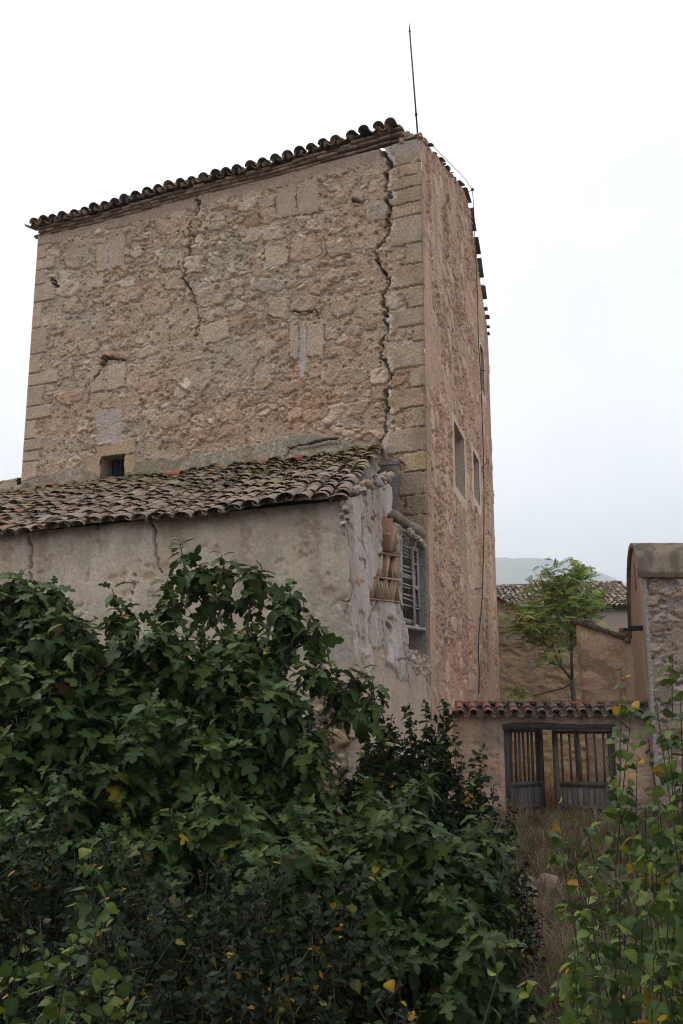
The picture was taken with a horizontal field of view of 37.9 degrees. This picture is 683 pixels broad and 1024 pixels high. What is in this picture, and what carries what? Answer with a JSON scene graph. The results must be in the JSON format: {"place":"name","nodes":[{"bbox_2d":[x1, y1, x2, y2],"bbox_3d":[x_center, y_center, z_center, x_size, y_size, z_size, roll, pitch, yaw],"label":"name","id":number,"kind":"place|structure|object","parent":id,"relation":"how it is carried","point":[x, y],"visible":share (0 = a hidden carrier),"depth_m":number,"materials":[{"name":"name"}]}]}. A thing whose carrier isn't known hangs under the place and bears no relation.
{"place":"outdoors","nodes":[
{"label":"outdoors","id":0,"kind":"place"},
{"bbox_2d":[0,834,646,1022],"bbox_3d":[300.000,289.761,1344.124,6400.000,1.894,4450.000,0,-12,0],"label":"ground","id":1,"kind":"structure","parent":0,"point":[27,948],"depth_m":13.52,"materials":[{"name":"soil"}]},
{"bbox_2d":[0,478,28,492],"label":"boundary wall","id":2,"kind":"structure","parent":1,"relation":"on","point":[12,485],"depth_m":25.55,"materials":[{"name":"stone"}]},
{"bbox_2d":[0,915,74,1023],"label":"poplar sapling","id":3,"kind":"object","parent":1,"relation":"on","point":[10,1004],"visible":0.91,"depth_m":4.63,"materials":[{"name":"green plant"}]},
{"bbox_2d":[0,791,118,1023],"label":"undergrowth shrub","id":4,"kind":"object","parent":1,"relation":"on","point":[52,908],"visible":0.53,"depth_m":8.08,"materials":[{"name":"green plant"}]},
{"bbox_2d":[28,847,149,1023],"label":"poplar sapling","id":5,"kind":"object","parent":1,"relation":"on","point":[52,1013],"visible":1,"depth_m":4.63,"materials":[{"name":"green plant"}]},
{"bbox_2d":[0,889,205,1023],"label":"undergrowth shrub","id":6,"kind":"object","parent":1,"relation":"on","point":[75,982],"visible":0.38,"depth_m":6.05,"materials":[{"name":"green plant"}]},
{"bbox_2d":[46,836,236,1022],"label":"undergrowth shrub","id":7,"kind":"object","parent":1,"relation":"on","point":[148,902],"visible":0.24,"depth_m":7.33,"materials":[{"name":"green plant"}]},
{"bbox_2d":[100,910,282,1023],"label":"undergrowth shrub","id":8,"kind":"object","parent":1,"relation":"on","point":[199,990],"visible":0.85,"depth_m":5.96,"materials":[{"name":"green plant"}]},
{"bbox_2d":[0,538,389,995],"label":"fig tree","id":9,"kind":"object","parent":1,"relation":"on","point":[171,756],"visible":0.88,"depth_m":10.20,"materials":[{"name":"green plant"}]},
{"bbox_2d":[0,443,431,836],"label":"lean to house","id":10,"kind":"structure","parent":1,"relation":"on","point":[323,532],"depth_m":15.81,"materials":[{"name":"paint"}]},
{"bbox_2d":[397,524,426,630],"bbox_3d":[1.325,1.306,20.017,0.194,2.099,1.267,-8,-15,34],"label":"window frame","id":11,"kind":"structure","parent":10,"relation":"in","point":[410,627],"depth_m":19.95,"materials":[{"name":"grey wood"}]},
{"bbox_2d":[105,841,330,1023],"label":"undergrowth shrub","id":12,"kind":"object","parent":1,"relation":"on","point":[214,920],"visible":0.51,"depth_m":7.02,"materials":[{"name":"green plant"}]},
{"bbox_2d":[21,117,499,812],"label":"stone tower","id":13,"kind":"structure","parent":1,"relation":"on","point":[315,299],"depth_m":23.89,"materials":[{"name":"stone"}]},
{"bbox_2d":[100,454,124,478],"bbox_3d":[-5.532,-1.084,24.666,0.720,0.570,0.432,-5,-13,24],"label":"window","id":14,"kind":"structure","parent":13,"relation":"in","point":[112,465],"depth_m":24.85,"materials":[{"name":"paint"}]},
{"bbox_2d":[409,25,417,132],"bbox_3d":[1.714,-10.179,23.599,0.245,3.224,0.059,7,-14,-29],"label":"lightning rod","id":15,"kind":"object","parent":13,"relation":"on","point":[413,80],"visible":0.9,"depth_m":23.58,"materials":[{"name":"metal"}]},
{"bbox_2d":[423,137,484,693],"bbox_3d":[3.630,-2.925,27.641,0.576,15.650,12.413,-3,-13,15],"label":"conductor cable","id":16,"kind":"object","parent":13,"relation":"attached to","point":[472,189],"visible":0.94,"depth_m":29.80,"materials":[{"name":"metal"}]},
{"bbox_2d":[454,422,464,498],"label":"window","id":17,"kind":"structure","parent":13,"relation":"in","point":[459,444],"depth_m":26.66,"materials":[{"name":"paint"}]},
{"bbox_2d":[464,452,479,504],"bbox_3d":[3.631,-0.960,29.168,0.632,1.370,1.250,-3,-12,15],"label":"window","id":18,"kind":"structure","parent":13,"relation":"in","point":[476,470],"depth_m":29.69,"materials":[{"name":"paint"}]},
{"bbox_2d":[480,345,483,392],"bbox_3d":[4.239,-4.583,32.264,0.632,1.550,0.850,-3,-12,15],"label":"window","id":19,"kind":"structure","parent":13,"relation":"in","point":[481,351],"depth_m":32.60,"materials":[{"name":"paint"}]},
{"bbox_2d":[201,926,406,1023],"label":"undergrowth shrub","id":20,"kind":"object","parent":1,"relation":"on","point":[286,1007],"visible":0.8,"depth_m":6.11,"materials":[{"name":"green plant"}]},
{"bbox_2d":[222,866,427,1023],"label":"undergrowth shrub","id":21,"kind":"object","parent":1,"relation":"on","point":[350,1009],"visible":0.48,"depth_m":7.49,"materials":[{"name":"green plant"}]},
{"bbox_2d":[334,698,459,997],"bbox_3d":[0.656,3.927,11.604,1.471,3.471,1.586,-5,-13,21],"label":"elm bush","id":22,"kind":"object","parent":1,"relation":"on","point":[405,767],"visible":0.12,"depth_m":11.78,"materials":[{"name":"green plant"}]},
{"bbox_2d":[268,771,528,1023],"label":"fig tree","id":23,"kind":"object","parent":1,"relation":"on","point":[437,913],"visible":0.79,"depth_m":8.59,"materials":[{"name":"green plant"}]},
{"bbox_2d":[430,732,517,938],"bbox_3d":[1.514,4.115,11.644,1.153,3.012,1.234,0,-12,0],"label":"elm bush","id":24,"kind":"object","parent":1,"relation":"on","point":[458,805],"visible":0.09,"depth_m":11.83,"materials":[{"name":"green plant"}]},
{"bbox_2d":[482,888,543,1023],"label":"elm bush","id":25,"kind":"object","parent":1,"relation":"on","point":[522,1016],"visible":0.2,"depth_m":9.86,"materials":[{"name":"green plant"}]},
{"bbox_2d":[491,798,546,978],"bbox_3d":[2.052,4.622,12.027,0.798,2.203,1.794,0,-12,0],"label":"elm bush","id":26,"kind":"object","parent":1,"relation":"on","point":[516,893],"visible":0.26,"depth_m":11.84,"materials":[{"name":"green plant"}]},
{"bbox_2d":[519,875,535,885],"bbox_3d":[2.939,5.986,15.703,0.503,0.490,0.573,0,-12,0],"label":"stone","id":27,"kind":"object","parent":1,"relation":"on","point":[529,877],"visible":0.09,"depth_m":15.72,"materials":[{"name":"grey stone"}]},
{"bbox_2d":[523,885,538,907],"bbox_3d":[2.839,5.881,14.989,0.351,0.472,0.525,0,-12,0],"label":"stone","id":28,"kind":"object","parent":1,"relation":"on","point":[529,892],"visible":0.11,"depth_m":14.85,"materials":[{"name":"grey stone"}]},
{"bbox_2d":[483,941,596,1023],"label":"poplar sapling","id":29,"kind":"object","parent":1,"relation":"on","point":[523,994],"visible":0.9,"depth_m":4.33,"materials":[{"name":"green plant"}]},
{"bbox_2d":[497,596,586,778],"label":"courtyard wall","id":30,"kind":"structure","parent":1,"relation":"on","point":[519,668],"depth_m":32.63,"materials":[{"name":"stone"}]},
{"bbox_2d":[535,873,563,897],"bbox_3d":[3.262,5.872,15.479,0.473,0.485,0.538,-6,-14,27],"label":"stone","id":31,"kind":"object","parent":1,"relation":"on","point":[551,876],"visible":0.25,"depth_m":15.36,"materials":[{"name":"grey stone"}]},
{"bbox_2d":[452,699,654,819],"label":"garden wall","id":32,"kind":"structure","parent":1,"relation":"on","point":[493,725],"depth_m":22.42,"materials":[{"name":"paint"}]},
{"bbox_2d":[498,556,615,781],"bbox_3d":[6.315,4.799,29.068,3.453,7.070,2.393,3,-12,-12],"label":"ailanthus tree","id":33,"kind":"object","parent":1,"relation":"on","point":[531,615],"visible":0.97,"depth_m":29.23,"materials":[{"name":"green plant"}]},
{"bbox_2d":[496,580,631,640],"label":"farm house","id":34,"kind":"structure","parent":1,"relation":"on","point":[616,620],"depth_m":49.41,"materials":[{"name":"tile"}]},
{"bbox_2d":[456,798,681,1023],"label":"dry grass","id":35,"kind":"structure","parent":1,"relation":"on","point":[532,829],"depth_m":15.81,"materials":[{"name":"brown plant"}]},
{"bbox_2d":[536,797,642,1023],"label":"poplar sapling","id":36,"kind":"object","parent":1,"relation":"on","point":[622,1008],"visible":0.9,"depth_m":4.69,"materials":[{"name":"green plant"}]},
{"bbox_2d":[572,618,635,789],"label":"curved wall","id":37,"kind":"structure","parent":1,"relation":"on","point":[604,654],"depth_m":26.05,"materials":[{"name":"paint"}]},
{"bbox_2d":[559,876,682,1023],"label":"poplar sapling","id":38,"kind":"object","parent":1,"relation":"on","point":[655,1010],"visible":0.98,"depth_m":4.26,"materials":[{"name":"green plant"}]},
{"bbox_2d":[589,666,681,1023],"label":"poplar sapling","id":39,"kind":"object","parent":1,"relation":"on","point":[628,818],"visible":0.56,"depth_m":5.36,"materials":[{"name":"green plant"}]},
{"bbox_2d":[623,543,682,820],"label":"vaulted building","id":40,"kind":"structure","parent":1,"relation":"on","point":[654,585],"depth_m":22.63,"materials":[{"name":"stone"}]},
{"bbox_2d":[633,654,682,1023],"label":"poplar sapling","id":41,"kind":"object","parent":1,"relation":"on","point":[665,852],"visible":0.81,"depth_m":4.86,"materials":[{"name":"green plant"}]},
{"bbox_2d":[0,0,682,582],"label":"sky","id":42,"kind":"structure","parent":0,"point":[563,119],"materials":[{"name":"white"}]},
{"bbox_2d":[495,557,625,585],"bbox_3d":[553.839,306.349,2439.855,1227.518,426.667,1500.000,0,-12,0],"label":"hill","id":43,"kind":"structure","parent":0,"point":[514,571],"depth_m":2348.41,"materials":[{"name":"grey"}]},
{"bbox_2d":[513,765,610,817],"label":"courtyard grass","id":44,"kind":"structure","parent":0,"point":[549,794],"depth_m":27.57,"materials":[{"name":"brown plant"}]}
]}

